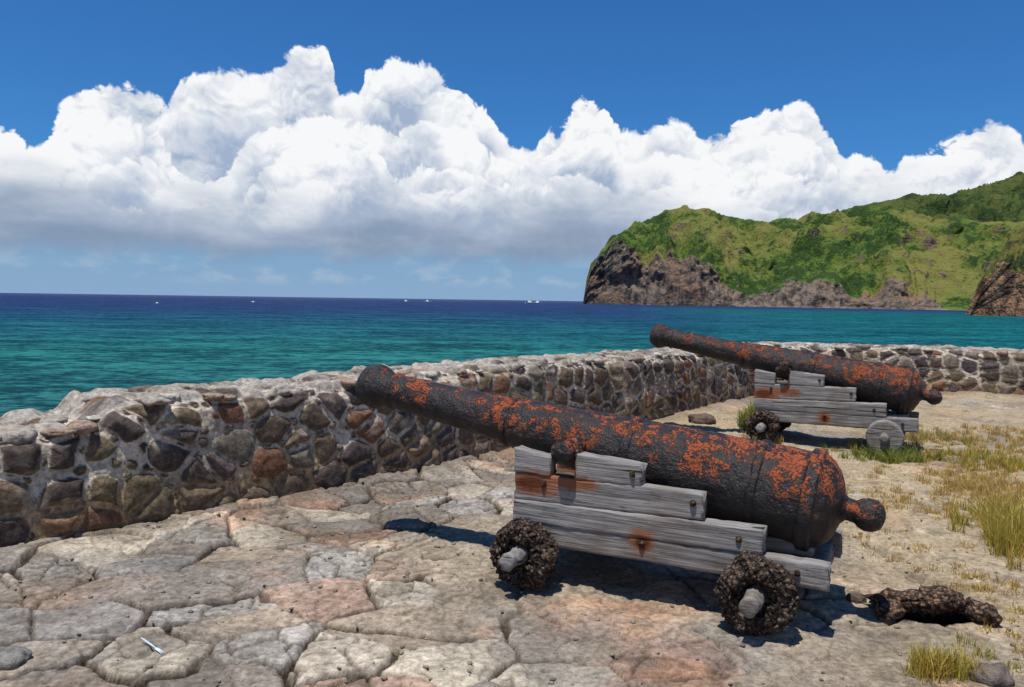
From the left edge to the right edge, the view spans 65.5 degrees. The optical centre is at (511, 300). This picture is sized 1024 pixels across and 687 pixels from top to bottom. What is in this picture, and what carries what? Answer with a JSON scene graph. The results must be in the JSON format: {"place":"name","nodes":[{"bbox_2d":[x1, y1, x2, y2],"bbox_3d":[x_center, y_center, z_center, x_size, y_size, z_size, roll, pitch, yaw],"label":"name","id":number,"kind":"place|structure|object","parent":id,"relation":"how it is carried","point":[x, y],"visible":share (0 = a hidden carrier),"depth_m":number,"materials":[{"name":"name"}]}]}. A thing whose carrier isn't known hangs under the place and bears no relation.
{"place":"outdoors","nodes":[
{"label":"outdoors","id":0,"kind":"place"},
{"bbox_2d":[0,391,1023,686],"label":"terrace ground","id":1,"kind":"structure","parent":0,"point":[302,639],"depth_m":4.53,"materials":[{"name":"beige stone"}]},
{"bbox_2d":[0,645,31,670],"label":"rock","id":2,"kind":"object","parent":1,"relation":"on","point":[12,657],"visible":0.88,"depth_m":3.67,"materials":[{"name":"stone"}]},
{"bbox_2d":[141,637,163,653],"bbox_3d":[-1.762,1.685,3.892,0.218,0.008,0.020,7,4,38],"label":"plastic fork","id":3,"kind":"object","parent":1,"relation":"on","point":[159,650],"visible":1,"depth_m":3.87,"materials":[{"name":"white plastic"}]},
{"bbox_2d":[0,341,1023,547],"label":"stone wall","id":4,"kind":"structure","parent":1,"relation":"on","point":[129,461],"depth_m":6.83,"materials":[{"name":"grey stone"}]},
{"bbox_2d":[0,342,1019,443],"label":"coping stones","id":5,"kind":"object","parent":4,"relation":"on","point":[87,425],"visible":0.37,"depth_m":6.56,"materials":[{"name":"grey stone"}]},
{"bbox_2d":[356,364,885,635],"bbox_3d":[0.453,1.110,5.085,3.507,1.237,1.384,1,0,28],"label":"cannon","id":6,"kind":"object","parent":1,"relation":"on","point":[754,523],"visible":1,"depth_m":4.55,"materials":[{"name":"metal"}]},
{"bbox_2d":[688,413,715,424],"bbox_3d":[2.694,1.715,11.298,0.389,0.205,0.268,1,0,0],"label":"rock","id":7,"kind":"object","parent":1,"relation":"on","point":[705,418],"visible":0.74,"depth_m":11.22,"materials":[{"name":"stone"}]},
{"bbox_2d":[650,324,942,452],"bbox_3d":[3.455,1.065,10.084,3.515,1.438,1.384,1,0,28],"label":"cannon","id":8,"kind":"object","parent":1,"relation":"on","point":[801,387],"visible":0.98,"depth_m":9.61,"materials":[{"name":"metal"}]},
{"bbox_2d":[846,591,866,603],"bbox_3d":[1.991,1.724,4.604,0.105,0.070,0.098,1,0,0],"label":"rock","id":9,"kind":"object","parent":1,"relation":"on","point":[855,597],"visible":0.96,"depth_m":4.57,"materials":[{"name":"stone"}]},
{"bbox_2d":[863,585,1002,627],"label":"weathered driftwood log","id":10,"kind":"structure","parent":1,"relation":"on","point":[891,604],"depth_m":4.40,"materials":[{"name":"wood"},{"name":"bark"}]},
{"bbox_2d":[969,662,1014,686],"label":"rock","id":11,"kind":"object","parent":1,"relation":"on","point":[1000,676],"visible":0.88,"depth_m":3.65,"materials":[{"name":"stone"}]},
{"bbox_2d":[0,293,1023,416],"bbox_3d":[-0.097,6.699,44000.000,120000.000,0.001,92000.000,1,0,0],"label":"sea","id":12,"kind":"structure","parent":0,"point":[55,349],"depth_m":166.39,"materials":[{"name":"liquid"}]},
{"bbox_2d":[0,0,1023,300],"label":"sky","id":13,"kind":"structure","parent":0,"point":[401,149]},
{"bbox_2d":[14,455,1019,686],"bbox_3d":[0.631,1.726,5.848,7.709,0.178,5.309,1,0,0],"label":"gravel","id":14,"kind":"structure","parent":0,"point":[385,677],"depth_m":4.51,"materials":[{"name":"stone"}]},
{"bbox_2d":[583,205,1023,309],"bbox_3d":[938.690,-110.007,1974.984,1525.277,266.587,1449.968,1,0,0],"label":"headland","id":15,"kind":"structure","parent":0,"point":[869,257],"depth_m":1754.56,"materials":[{"name":"green plant"}]},
{"bbox_2d":[725,396,1023,684],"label":"grass","id":16,"kind":"structure","parent":0,"point":[1002,524],"depth_m":6.74,"materials":[{"name":"yellow plant"}]},
{"bbox_2d":[836,171,1023,222],"bbox_3d":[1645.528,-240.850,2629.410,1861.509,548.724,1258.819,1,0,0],"label":"hill","id":17,"kind":"structure","parent":0,"point":[1000,200],"depth_m":2447.33,"materials":[{"name":"green plant"}]},
{"bbox_2d":[965,227,1023,316],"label":"cliff","id":18,"kind":"structure","parent":0,"point":[999,290],"depth_m":610.61,"materials":[{"name":"brown stone"}]}
]}

